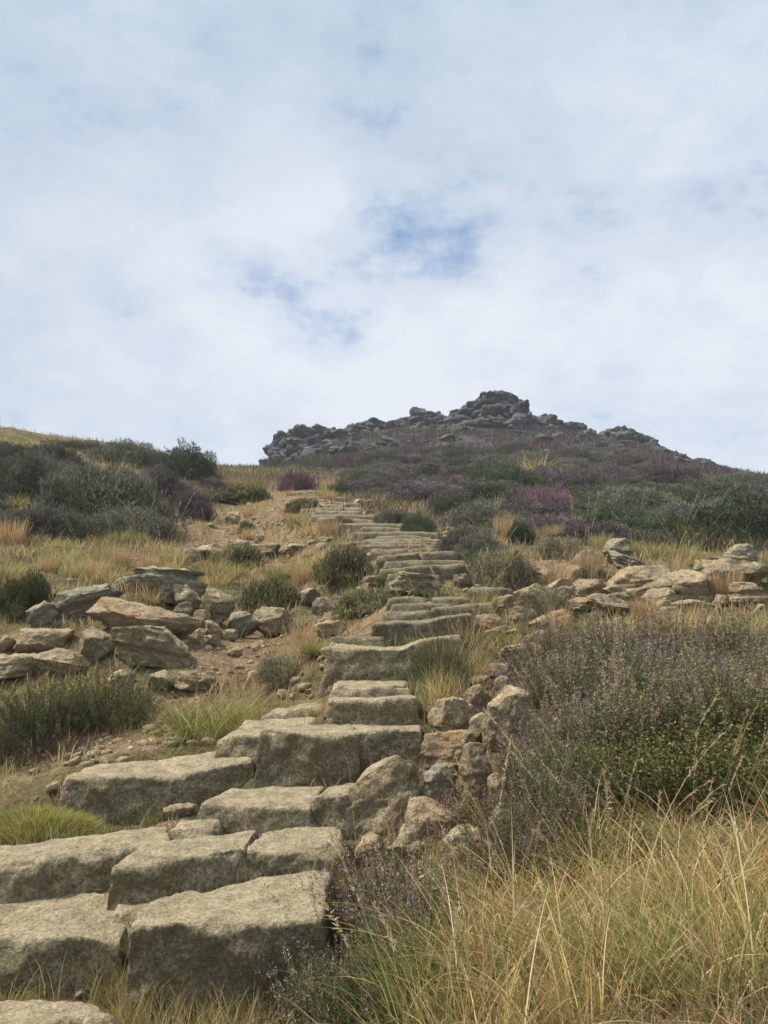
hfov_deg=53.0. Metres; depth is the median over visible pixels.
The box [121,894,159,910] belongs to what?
grass tussock
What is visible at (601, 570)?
outcrop rock
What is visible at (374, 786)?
wall rock
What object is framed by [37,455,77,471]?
heather bush
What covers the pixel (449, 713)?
wall rock
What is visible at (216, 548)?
bank rock
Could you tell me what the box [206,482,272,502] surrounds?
heather bush
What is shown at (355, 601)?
heather bush
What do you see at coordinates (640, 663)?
heather bush
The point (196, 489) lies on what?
heather bush
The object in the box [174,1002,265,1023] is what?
grass tussock
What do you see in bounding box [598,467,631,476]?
heather bush
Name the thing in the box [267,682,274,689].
rubble stone
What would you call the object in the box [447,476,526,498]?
heather bush
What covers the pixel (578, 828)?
bilberry bush
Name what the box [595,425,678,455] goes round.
crag
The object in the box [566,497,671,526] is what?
heather bush
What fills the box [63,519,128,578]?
grass tussock
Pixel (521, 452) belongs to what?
heather bush
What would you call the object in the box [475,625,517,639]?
wall rock
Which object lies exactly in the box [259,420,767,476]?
tall heather
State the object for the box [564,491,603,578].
grass tussock
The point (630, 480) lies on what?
heather bush
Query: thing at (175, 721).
grass tussock
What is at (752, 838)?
grass tussock
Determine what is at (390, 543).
step stone
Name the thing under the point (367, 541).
step stone
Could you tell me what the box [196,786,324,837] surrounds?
step stone
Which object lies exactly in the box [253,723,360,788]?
step stone
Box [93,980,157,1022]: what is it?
grass tussock
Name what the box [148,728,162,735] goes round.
rubble stone
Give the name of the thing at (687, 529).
grass tussock
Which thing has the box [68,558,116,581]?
grass tussock
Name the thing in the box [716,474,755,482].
heather bush
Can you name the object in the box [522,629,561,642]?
wall rock
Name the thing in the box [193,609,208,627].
bank rock
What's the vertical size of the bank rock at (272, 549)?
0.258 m
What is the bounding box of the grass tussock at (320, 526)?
[312,516,342,536]
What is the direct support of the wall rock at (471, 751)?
on the ground at (324, 588)
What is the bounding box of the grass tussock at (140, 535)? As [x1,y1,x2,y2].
[120,501,154,544]
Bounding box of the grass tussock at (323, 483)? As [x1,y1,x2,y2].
[319,474,339,490]
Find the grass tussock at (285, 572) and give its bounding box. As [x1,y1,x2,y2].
[266,562,292,580]
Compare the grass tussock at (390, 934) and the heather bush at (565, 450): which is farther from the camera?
the heather bush at (565, 450)
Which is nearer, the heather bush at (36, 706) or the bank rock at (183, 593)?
the heather bush at (36, 706)
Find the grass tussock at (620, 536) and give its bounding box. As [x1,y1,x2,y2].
[595,536,645,549]
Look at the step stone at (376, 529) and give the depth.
10.83 m
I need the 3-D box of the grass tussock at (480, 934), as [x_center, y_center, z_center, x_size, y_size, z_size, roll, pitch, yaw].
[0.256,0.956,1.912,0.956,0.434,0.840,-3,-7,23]
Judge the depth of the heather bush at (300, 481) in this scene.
23.76 m
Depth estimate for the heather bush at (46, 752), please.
4.20 m
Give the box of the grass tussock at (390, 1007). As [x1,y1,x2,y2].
[315,861,561,1023]
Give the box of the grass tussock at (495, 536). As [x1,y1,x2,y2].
[464,494,517,548]
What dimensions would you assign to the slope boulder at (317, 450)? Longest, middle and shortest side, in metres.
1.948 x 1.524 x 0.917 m
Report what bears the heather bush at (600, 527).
on the ground at (324, 588)
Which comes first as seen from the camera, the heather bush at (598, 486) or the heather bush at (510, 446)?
the heather bush at (598, 486)
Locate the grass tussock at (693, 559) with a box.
[653,512,716,566]
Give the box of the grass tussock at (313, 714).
[308,706,319,716]
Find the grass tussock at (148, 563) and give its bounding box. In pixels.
[127,529,172,566]
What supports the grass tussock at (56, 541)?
on the ground at (324, 588)
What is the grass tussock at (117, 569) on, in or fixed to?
on the ground at (324, 588)
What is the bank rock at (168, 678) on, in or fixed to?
on the ground at (324, 588)
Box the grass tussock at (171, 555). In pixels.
[138,542,193,562]
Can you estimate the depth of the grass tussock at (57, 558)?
8.83 m
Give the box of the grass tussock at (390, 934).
[287,734,558,1023]
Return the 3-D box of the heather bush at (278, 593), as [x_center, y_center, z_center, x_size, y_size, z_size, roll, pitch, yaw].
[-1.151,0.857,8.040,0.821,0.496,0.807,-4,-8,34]
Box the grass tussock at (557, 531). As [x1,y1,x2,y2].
[540,520,567,538]
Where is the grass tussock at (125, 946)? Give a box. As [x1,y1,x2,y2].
[117,930,129,957]
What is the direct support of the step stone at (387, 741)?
on the ground at (324, 588)
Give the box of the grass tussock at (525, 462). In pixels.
[503,445,542,469]
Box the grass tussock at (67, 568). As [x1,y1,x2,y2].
[52,554,95,577]
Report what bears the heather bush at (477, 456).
on the ground at (324, 588)
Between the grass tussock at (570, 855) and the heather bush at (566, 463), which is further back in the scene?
the heather bush at (566, 463)
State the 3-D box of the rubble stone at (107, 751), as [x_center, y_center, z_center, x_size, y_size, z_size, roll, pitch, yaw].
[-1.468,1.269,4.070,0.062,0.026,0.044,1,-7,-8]
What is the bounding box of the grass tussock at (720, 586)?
[699,558,754,599]
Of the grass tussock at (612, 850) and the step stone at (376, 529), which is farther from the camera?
the step stone at (376, 529)
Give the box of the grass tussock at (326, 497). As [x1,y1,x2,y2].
[320,490,340,499]
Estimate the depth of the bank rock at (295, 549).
10.85 m
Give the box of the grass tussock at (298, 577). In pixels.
[287,558,313,585]
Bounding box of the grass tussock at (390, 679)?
[378,674,399,680]
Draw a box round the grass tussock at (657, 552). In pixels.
[632,537,675,559]
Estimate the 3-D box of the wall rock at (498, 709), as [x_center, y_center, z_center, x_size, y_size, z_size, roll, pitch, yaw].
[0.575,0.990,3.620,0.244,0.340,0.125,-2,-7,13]
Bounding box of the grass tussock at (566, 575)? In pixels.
[530,517,576,583]
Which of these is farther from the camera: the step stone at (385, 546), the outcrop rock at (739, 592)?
the step stone at (385, 546)
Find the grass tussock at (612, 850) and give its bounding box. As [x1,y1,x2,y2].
[498,694,726,920]
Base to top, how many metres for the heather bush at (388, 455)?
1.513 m
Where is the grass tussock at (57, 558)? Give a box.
[36,548,77,569]
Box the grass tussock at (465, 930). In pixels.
[327,862,586,1023]
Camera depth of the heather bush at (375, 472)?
26.30 m
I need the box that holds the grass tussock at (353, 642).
[343,637,362,645]
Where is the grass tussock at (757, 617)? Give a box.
[724,597,767,636]
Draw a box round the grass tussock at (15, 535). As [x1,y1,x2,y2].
[0,516,33,545]
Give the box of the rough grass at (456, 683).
[372,489,767,1023]
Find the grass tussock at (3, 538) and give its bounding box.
[0,532,13,544]
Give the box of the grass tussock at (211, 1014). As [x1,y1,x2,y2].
[192,992,257,1023]
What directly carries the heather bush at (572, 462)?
on the ground at (324, 588)
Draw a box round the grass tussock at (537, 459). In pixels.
[514,444,565,468]
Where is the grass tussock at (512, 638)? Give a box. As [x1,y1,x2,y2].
[485,578,532,649]
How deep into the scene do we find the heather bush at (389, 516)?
11.79 m
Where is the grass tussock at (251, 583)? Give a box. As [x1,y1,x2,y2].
[242,569,266,584]
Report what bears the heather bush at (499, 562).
on the ground at (324, 588)
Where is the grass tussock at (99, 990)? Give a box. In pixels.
[78,960,128,1004]
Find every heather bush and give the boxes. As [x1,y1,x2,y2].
[0,439,62,500]
[0,441,37,458]
[0,441,53,458]
[0,452,57,474]
[0,497,20,517]
[0,501,96,542]
[0,568,56,615]
[0,654,127,741]
[0,704,70,760]
[1,719,109,763]
[23,455,194,527]
[28,435,87,467]
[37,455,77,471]
[41,652,172,735]
[55,439,105,449]
[81,499,189,541]
[82,438,164,467]
[135,607,181,631]
[136,460,193,503]
[148,436,224,480]
[167,487,217,520]
[171,481,217,501]
[199,475,225,489]
[204,541,272,567]
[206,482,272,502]
[234,572,299,614]
[237,519,256,533]
[241,837,460,1010]
[252,652,297,686]
[257,904,422,1023]
[276,470,320,490]
[276,892,469,1023]
[281,497,322,512]
[299,811,469,946]
[311,542,373,587]
[315,823,510,968]
[319,515,355,527]
[325,480,355,496]
[329,585,393,617]
[336,464,380,477]
[338,476,392,494]
[344,468,396,480]
[347,450,415,467]
[352,486,415,496]
[355,448,386,457]
[358,468,405,480]
[361,471,404,481]
[365,472,446,488]
[367,461,410,465]
[367,476,475,501]
[372,506,413,523]
[376,869,407,947]
[378,478,463,492]
[397,465,420,472]
[398,461,425,472]
[399,457,463,479]
[400,510,437,531]
[402,453,442,464]
[415,448,446,455]
[422,745,589,844]
[423,609,493,654]
[426,449,443,457]
[426,485,470,517]
[430,473,472,482]
[432,529,464,551]
[433,445,485,458]
[433,479,454,483]
[435,788,590,893]
[438,491,531,527]
[441,470,487,480]
[443,455,474,466]
[446,523,502,539]
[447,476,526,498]
[448,452,481,463]
[449,527,508,568]
[457,458,527,472]
[460,446,490,455]
[462,457,555,493]
[466,545,538,588]
[466,704,645,822]
[470,451,512,462]
[470,713,613,805]
[483,602,640,680]
[484,744,601,844]
[487,644,518,687]
[489,492,589,522]
[492,439,534,454]
[492,635,620,712]
[499,696,531,768]
[500,511,591,532]
[500,516,539,544]
[503,677,637,759]
[508,584,576,614]
[509,449,539,456]
[510,456,546,469]
[512,451,541,459]
[513,628,680,711]
[514,480,575,508]
[517,669,676,762]
[520,462,578,473]
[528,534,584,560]
[529,452,562,462]
[529,464,591,485]
[539,594,706,679]
[543,520,665,543]
[545,457,594,468]
[546,472,626,490]
[546,597,564,655]
[547,444,584,455]
[551,461,585,469]
[557,498,628,514]
[562,651,736,743]
[563,456,592,462]
[563,463,608,480]
[565,448,613,465]
[566,478,638,497]
[566,490,654,509]
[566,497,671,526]
[578,622,740,703]
[580,451,617,458]
[582,461,603,466]
[582,463,637,471]
[588,484,692,508]
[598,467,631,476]
[610,451,657,466]
[614,459,706,483]
[614,471,669,485]
[614,508,703,535]
[618,595,764,675]
[625,460,658,470]
[635,480,696,504]
[638,611,674,675]
[638,637,767,744]
[639,499,716,518]
[647,480,703,490]
[649,633,767,707]
[655,487,767,541]
[671,485,707,500]
[671,602,767,671]
[679,495,767,517]
[684,474,763,502]
[686,472,732,484]
[699,621,767,695]
[702,613,743,703]
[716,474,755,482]
[716,478,767,489]
[719,469,767,481]
[720,487,767,507]
[744,478,767,487]
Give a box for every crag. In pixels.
[258,423,349,464]
[344,417,406,433]
[399,407,453,428]
[449,390,531,429]
[526,412,598,436]
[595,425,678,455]
[669,449,691,459]
[692,458,737,468]
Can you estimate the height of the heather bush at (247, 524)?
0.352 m
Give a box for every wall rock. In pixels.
[344,755,423,837]
[354,832,388,865]
[389,823,437,860]
[404,796,460,839]
[417,769,426,780]
[420,729,475,769]
[422,762,456,805]
[427,696,475,732]
[441,824,496,867]
[458,742,492,799]
[462,684,489,713]
[467,675,493,688]
[468,712,484,742]
[475,614,501,629]
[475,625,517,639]
[480,685,532,752]
[486,772,512,805]
[487,663,512,677]
[487,805,523,837]
[489,675,508,701]
[492,594,513,608]
[498,642,538,660]
[508,606,537,625]
[513,658,541,681]
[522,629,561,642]
[528,609,569,629]
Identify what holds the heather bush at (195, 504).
on the ground at (324, 588)
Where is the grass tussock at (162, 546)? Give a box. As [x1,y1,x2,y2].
[143,538,173,550]
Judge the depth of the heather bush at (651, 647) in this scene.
4.08 m
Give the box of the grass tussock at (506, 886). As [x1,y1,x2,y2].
[424,814,626,974]
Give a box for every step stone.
[0,827,169,903]
[0,892,125,1000]
[0,999,116,1023]
[57,751,254,825]
[106,830,258,909]
[110,903,148,945]
[124,870,335,1023]
[167,819,224,840]
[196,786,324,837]
[214,728,263,763]
[237,717,315,729]
[245,827,346,880]
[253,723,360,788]
[260,703,323,719]
[290,496,347,501]
[293,491,324,494]
[299,507,362,514]
[309,514,374,522]
[311,783,360,839]
[312,499,337,501]
[315,510,337,514]
[316,502,359,506]
[316,517,333,524]
[317,634,465,698]
[321,504,346,507]
[323,680,410,718]
[325,695,419,725]
[327,636,386,646]
[337,522,401,533]
[340,511,361,514]
[348,519,372,522]
[351,531,439,541]
[352,724,424,773]
[360,527,400,531]
[361,538,445,549]
[362,544,436,552]
[369,548,407,560]
[371,541,437,544]
[371,613,474,645]
[373,552,419,575]
[375,535,430,538]
[379,563,466,582]
[380,610,431,621]
[383,560,471,575]
[384,574,441,589]
[385,596,426,611]
[388,571,441,596]
[390,603,451,611]
[410,547,437,552]
[421,551,463,560]
[431,601,496,619]
[432,596,470,605]
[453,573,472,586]
[467,587,513,601]
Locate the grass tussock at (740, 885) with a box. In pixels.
[531,785,767,935]
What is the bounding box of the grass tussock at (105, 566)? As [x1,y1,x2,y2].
[86,560,116,571]
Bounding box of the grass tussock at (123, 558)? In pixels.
[104,518,147,568]
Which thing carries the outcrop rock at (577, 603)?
on the ground at (324, 588)
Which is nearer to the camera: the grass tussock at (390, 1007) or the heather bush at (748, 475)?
the grass tussock at (390, 1007)
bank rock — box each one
[0,635,15,651]
[0,653,39,679]
[12,628,74,652]
[25,601,59,626]
[32,648,90,674]
[51,583,124,617]
[79,626,115,663]
[85,596,199,636]
[107,669,134,687]
[110,625,192,667]
[111,565,207,602]
[147,670,174,690]
[172,584,201,610]
[172,601,193,616]
[174,671,216,691]
[176,547,201,561]
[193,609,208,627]
[196,544,222,559]
[197,631,204,646]
[199,588,234,624]
[205,620,221,636]
[207,634,220,646]
[224,512,239,524]
[224,629,238,641]
[226,647,243,656]
[227,611,259,637]
[233,539,249,546]
[247,670,258,682]
[251,543,280,557]
[253,606,297,636]
[254,534,263,543]
[282,543,306,554]
[300,588,320,604]
[311,597,332,615]
[313,620,345,636]
[363,576,385,588]
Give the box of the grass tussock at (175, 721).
[98,677,277,758]
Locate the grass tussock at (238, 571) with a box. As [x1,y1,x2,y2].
[217,559,258,577]
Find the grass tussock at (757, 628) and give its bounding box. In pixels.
[708,612,767,646]
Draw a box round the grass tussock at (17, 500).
[3,487,31,505]
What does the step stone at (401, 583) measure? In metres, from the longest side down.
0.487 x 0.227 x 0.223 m
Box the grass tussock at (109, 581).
[90,564,125,582]
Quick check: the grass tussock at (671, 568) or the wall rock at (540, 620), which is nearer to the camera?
the wall rock at (540, 620)
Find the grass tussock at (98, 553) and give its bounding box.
[86,543,123,561]
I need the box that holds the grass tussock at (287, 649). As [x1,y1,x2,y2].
[265,593,329,659]
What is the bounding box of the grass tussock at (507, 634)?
[480,624,529,647]
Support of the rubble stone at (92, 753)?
on the ground at (324, 588)
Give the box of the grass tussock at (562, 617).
[520,557,597,634]
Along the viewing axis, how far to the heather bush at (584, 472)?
25.34 m
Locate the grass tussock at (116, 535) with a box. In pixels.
[90,502,148,542]
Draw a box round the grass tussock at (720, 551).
[712,545,728,555]
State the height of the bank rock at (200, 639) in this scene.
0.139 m
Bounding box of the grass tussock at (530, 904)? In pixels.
[425,752,705,1012]
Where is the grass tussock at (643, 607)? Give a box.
[624,589,663,621]
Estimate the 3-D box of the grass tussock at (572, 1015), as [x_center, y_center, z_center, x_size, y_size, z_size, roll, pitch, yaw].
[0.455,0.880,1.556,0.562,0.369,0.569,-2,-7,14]
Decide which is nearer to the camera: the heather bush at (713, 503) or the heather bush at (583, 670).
the heather bush at (583, 670)
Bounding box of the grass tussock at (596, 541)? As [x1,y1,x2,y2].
[582,532,618,549]
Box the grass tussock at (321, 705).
[316,694,327,711]
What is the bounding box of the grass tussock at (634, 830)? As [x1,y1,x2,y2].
[543,671,767,944]
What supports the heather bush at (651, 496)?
on the ground at (324, 588)
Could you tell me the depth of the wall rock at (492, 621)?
5.52 m
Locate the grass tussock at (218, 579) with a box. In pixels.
[192,521,243,586]
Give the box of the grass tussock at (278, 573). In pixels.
[239,519,314,581]
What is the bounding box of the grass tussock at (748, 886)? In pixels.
[676,838,767,933]
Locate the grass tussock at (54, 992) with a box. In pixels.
[15,977,71,1000]
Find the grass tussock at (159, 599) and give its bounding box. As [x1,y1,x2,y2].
[131,578,171,602]
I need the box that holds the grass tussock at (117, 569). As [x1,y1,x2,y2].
[99,560,138,574]
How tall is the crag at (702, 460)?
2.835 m
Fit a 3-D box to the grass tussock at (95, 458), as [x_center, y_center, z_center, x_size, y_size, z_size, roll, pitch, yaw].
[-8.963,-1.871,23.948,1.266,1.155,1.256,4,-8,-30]
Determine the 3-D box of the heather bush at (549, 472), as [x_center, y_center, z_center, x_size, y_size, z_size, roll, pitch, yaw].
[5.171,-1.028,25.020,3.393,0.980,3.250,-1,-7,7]
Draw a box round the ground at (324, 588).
[0,424,767,1023]
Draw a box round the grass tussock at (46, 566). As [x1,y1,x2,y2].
[33,533,58,572]
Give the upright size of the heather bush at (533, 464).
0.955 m
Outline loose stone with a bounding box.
[163,802,198,818]
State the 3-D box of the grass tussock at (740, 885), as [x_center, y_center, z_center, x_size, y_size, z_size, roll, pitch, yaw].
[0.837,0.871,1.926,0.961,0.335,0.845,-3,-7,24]
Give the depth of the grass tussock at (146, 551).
9.66 m
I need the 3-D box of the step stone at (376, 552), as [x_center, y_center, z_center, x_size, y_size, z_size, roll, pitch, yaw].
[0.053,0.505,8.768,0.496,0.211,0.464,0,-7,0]
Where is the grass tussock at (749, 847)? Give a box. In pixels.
[641,769,767,905]
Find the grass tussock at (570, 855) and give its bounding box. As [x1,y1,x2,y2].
[521,780,651,876]
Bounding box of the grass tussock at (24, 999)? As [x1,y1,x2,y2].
[0,982,50,1000]
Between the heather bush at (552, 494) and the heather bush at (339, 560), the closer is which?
the heather bush at (339, 560)
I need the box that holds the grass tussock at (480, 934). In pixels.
[298,799,656,1023]
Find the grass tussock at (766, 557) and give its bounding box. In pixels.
[757,547,767,566]
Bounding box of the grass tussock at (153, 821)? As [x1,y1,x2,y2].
[135,813,163,825]
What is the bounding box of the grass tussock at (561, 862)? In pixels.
[479,708,765,1014]
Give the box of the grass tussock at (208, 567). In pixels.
[192,507,239,581]
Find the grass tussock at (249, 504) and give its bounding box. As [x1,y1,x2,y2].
[237,499,261,509]
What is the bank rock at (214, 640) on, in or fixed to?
on the ground at (324, 588)
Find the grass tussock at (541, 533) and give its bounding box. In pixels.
[525,523,555,543]
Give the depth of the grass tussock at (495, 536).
8.85 m
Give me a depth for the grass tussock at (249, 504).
18.42 m
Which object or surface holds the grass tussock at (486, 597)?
on the ground at (324, 588)
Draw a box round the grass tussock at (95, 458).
[81,433,107,468]
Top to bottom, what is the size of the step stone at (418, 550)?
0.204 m
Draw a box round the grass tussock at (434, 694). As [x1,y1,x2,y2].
[398,597,473,703]
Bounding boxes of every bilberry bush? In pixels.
[546,800,662,876]
[555,733,695,818]
[579,705,738,789]
[595,716,767,820]
[664,711,767,819]
[695,667,767,753]
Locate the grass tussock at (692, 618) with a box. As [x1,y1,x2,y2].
[661,602,717,631]
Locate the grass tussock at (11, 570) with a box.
[0,554,34,582]
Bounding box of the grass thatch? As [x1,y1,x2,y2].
[357,767,767,1023]
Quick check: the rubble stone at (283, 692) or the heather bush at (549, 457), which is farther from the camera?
the heather bush at (549, 457)
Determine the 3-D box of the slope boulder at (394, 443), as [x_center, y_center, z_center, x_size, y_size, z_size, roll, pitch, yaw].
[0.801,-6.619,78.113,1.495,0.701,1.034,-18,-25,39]
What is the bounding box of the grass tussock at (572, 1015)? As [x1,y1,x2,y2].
[484,847,732,1023]
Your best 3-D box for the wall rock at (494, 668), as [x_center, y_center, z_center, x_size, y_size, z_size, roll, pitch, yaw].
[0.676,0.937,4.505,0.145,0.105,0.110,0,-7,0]
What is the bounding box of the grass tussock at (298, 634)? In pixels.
[259,580,348,648]
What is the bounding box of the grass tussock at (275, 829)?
[267,823,294,833]
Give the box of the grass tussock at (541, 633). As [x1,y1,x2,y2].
[498,584,588,651]
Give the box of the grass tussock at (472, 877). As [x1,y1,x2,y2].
[409,814,583,922]
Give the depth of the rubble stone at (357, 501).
17.07 m
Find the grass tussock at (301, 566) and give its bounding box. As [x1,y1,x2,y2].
[286,556,318,577]
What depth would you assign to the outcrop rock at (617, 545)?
8.13 m
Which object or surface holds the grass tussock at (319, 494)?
on the ground at (324, 588)
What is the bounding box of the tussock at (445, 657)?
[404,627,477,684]
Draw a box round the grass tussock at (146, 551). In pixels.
[129,536,155,561]
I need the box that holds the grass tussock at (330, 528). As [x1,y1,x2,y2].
[321,522,334,535]
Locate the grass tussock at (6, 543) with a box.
[0,519,24,553]
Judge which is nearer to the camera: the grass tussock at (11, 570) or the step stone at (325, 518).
the grass tussock at (11, 570)
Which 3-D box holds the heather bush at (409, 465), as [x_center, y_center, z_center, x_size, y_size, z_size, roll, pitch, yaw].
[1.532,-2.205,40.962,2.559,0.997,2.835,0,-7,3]
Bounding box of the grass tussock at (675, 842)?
[527,708,767,926]
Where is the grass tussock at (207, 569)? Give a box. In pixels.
[184,558,237,579]
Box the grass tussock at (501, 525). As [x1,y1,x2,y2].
[485,507,523,541]
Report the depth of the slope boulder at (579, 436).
83.31 m
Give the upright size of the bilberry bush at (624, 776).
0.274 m
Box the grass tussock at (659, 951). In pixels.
[543,859,767,1023]
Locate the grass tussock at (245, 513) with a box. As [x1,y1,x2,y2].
[241,503,255,517]
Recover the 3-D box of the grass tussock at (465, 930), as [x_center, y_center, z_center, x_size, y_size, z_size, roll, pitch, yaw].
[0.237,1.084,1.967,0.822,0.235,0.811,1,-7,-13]
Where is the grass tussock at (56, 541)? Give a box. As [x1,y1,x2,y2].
[45,532,78,546]
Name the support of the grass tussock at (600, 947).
on the ground at (324, 588)
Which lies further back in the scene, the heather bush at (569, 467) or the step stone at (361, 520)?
the heather bush at (569, 467)
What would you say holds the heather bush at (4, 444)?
on the ground at (324, 588)
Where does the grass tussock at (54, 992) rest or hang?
on the ground at (324, 588)
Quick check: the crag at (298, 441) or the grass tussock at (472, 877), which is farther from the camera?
the crag at (298, 441)
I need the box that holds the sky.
[0,0,767,473]
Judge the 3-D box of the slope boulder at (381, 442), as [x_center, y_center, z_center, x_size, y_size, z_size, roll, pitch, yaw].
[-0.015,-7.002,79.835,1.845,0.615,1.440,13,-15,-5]
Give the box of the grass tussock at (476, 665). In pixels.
[449,579,498,680]
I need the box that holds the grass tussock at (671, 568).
[612,495,703,571]
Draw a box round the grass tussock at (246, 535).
[232,509,273,539]
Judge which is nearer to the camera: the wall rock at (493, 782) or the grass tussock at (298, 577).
the wall rock at (493, 782)
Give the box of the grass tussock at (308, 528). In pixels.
[279,489,349,533]
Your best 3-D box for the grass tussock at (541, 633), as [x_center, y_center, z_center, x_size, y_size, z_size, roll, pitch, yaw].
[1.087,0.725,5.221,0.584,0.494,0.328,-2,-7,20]
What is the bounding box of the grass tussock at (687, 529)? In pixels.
[669,519,694,538]
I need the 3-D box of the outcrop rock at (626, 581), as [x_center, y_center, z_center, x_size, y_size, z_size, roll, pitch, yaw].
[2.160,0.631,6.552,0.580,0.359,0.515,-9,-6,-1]
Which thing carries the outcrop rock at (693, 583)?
on the ground at (324, 588)
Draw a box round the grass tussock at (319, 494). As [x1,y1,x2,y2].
[315,486,336,496]
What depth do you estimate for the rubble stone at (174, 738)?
4.24 m
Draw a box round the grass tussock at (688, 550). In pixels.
[657,538,700,560]
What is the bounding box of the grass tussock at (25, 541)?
[3,514,55,544]
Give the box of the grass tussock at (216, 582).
[198,570,238,585]
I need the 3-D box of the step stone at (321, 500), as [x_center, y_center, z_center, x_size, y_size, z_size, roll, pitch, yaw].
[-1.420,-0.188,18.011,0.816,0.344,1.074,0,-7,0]
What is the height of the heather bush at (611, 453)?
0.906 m
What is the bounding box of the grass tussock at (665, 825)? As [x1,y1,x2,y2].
[610,784,761,854]
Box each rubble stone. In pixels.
[29,767,38,774]
[45,783,59,791]
[66,756,80,765]
[72,751,82,757]
[73,990,84,998]
[76,747,89,752]
[80,761,93,768]
[86,750,99,757]
[95,745,105,752]
[99,756,109,763]
[100,749,112,754]
[113,750,127,757]
[116,756,130,762]
[136,739,149,745]
[142,724,157,732]
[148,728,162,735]
[148,737,162,743]
[161,741,176,746]
[162,732,173,740]
[164,737,183,744]
[186,739,199,745]
[200,737,217,745]
[204,644,211,650]
[235,664,243,668]
[250,643,260,650]
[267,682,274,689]
[277,689,288,698]
[289,677,300,684]
[289,692,296,699]
[297,682,311,690]
[305,550,313,556]
[307,539,317,544]
[316,543,326,549]
[317,537,330,541]
[320,646,326,655]
[354,499,363,502]
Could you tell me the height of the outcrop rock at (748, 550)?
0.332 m
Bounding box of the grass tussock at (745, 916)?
[643,832,767,993]
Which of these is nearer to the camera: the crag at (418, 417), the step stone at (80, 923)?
the step stone at (80, 923)
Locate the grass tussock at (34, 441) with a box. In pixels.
[27,437,46,446]
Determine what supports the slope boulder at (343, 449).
on the ground at (324, 588)
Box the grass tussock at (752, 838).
[602,783,767,886]
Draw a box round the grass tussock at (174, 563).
[117,492,229,568]
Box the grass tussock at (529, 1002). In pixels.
[399,884,687,1023]
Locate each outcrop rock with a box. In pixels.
[513,583,548,616]
[531,565,555,585]
[545,578,574,600]
[563,564,583,581]
[568,597,592,610]
[570,549,605,577]
[573,578,606,596]
[585,593,630,613]
[601,538,634,562]
[602,565,672,600]
[608,550,649,568]
[640,587,680,607]
[666,569,711,602]
[671,599,719,612]
[693,559,703,571]
[701,555,767,583]
[712,594,729,605]
[719,612,744,625]
[721,543,757,561]
[727,582,767,608]
[729,620,758,632]
[752,604,767,619]
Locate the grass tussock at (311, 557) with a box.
[290,531,344,567]
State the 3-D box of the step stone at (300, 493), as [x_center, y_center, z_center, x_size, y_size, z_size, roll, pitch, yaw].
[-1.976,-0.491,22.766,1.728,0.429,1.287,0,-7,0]
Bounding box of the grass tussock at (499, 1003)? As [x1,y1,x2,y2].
[360,883,671,1023]
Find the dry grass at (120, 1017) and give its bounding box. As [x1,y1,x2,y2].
[0,425,461,1023]
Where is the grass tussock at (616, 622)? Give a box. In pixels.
[574,603,657,640]
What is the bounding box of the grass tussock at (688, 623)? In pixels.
[632,593,724,642]
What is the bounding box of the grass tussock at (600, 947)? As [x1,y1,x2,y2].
[487,820,767,1023]
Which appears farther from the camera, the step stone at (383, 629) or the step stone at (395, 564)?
the step stone at (395, 564)
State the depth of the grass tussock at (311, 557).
9.03 m
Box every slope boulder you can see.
[315,447,327,453]
[321,443,334,448]
[329,446,341,453]
[336,445,357,453]
[348,440,356,445]
[349,433,360,436]
[375,440,388,445]
[380,435,396,442]
[388,442,398,447]
[436,442,450,447]
[438,433,454,441]
[535,434,552,442]
[552,432,564,438]
[574,434,589,440]
[594,442,607,446]
[673,458,685,462]
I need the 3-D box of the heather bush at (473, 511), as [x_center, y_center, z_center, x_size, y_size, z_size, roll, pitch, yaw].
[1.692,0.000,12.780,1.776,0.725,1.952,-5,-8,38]
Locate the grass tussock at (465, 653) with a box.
[397,561,509,672]
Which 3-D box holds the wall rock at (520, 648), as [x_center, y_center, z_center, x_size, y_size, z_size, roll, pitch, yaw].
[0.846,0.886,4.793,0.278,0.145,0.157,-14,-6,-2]
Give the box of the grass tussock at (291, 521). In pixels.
[269,482,317,528]
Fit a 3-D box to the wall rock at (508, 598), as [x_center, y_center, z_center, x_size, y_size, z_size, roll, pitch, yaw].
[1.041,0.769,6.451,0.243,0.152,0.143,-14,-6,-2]
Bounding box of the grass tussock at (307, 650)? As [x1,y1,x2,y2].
[292,638,332,655]
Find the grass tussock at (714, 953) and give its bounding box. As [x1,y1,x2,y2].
[616,785,767,1021]
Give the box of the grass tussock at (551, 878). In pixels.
[449,817,688,926]
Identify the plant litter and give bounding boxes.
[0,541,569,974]
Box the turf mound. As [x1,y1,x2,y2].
[0,801,120,845]
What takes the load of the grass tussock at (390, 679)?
on the ground at (324, 588)
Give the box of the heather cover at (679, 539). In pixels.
[180,423,767,553]
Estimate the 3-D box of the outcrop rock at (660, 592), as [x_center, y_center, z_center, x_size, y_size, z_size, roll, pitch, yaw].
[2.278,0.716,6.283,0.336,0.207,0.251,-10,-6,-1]
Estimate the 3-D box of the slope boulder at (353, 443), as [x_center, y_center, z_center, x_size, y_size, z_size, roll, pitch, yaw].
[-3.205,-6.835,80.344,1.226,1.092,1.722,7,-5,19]
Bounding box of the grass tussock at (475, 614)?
[424,550,507,644]
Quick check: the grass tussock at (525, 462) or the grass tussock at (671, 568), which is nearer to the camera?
the grass tussock at (671, 568)
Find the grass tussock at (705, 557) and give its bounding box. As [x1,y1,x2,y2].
[683,524,731,559]
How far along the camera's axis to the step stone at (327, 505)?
15.32 m
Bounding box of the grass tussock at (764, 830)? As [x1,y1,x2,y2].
[691,750,767,835]
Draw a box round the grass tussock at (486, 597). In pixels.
[460,548,519,610]

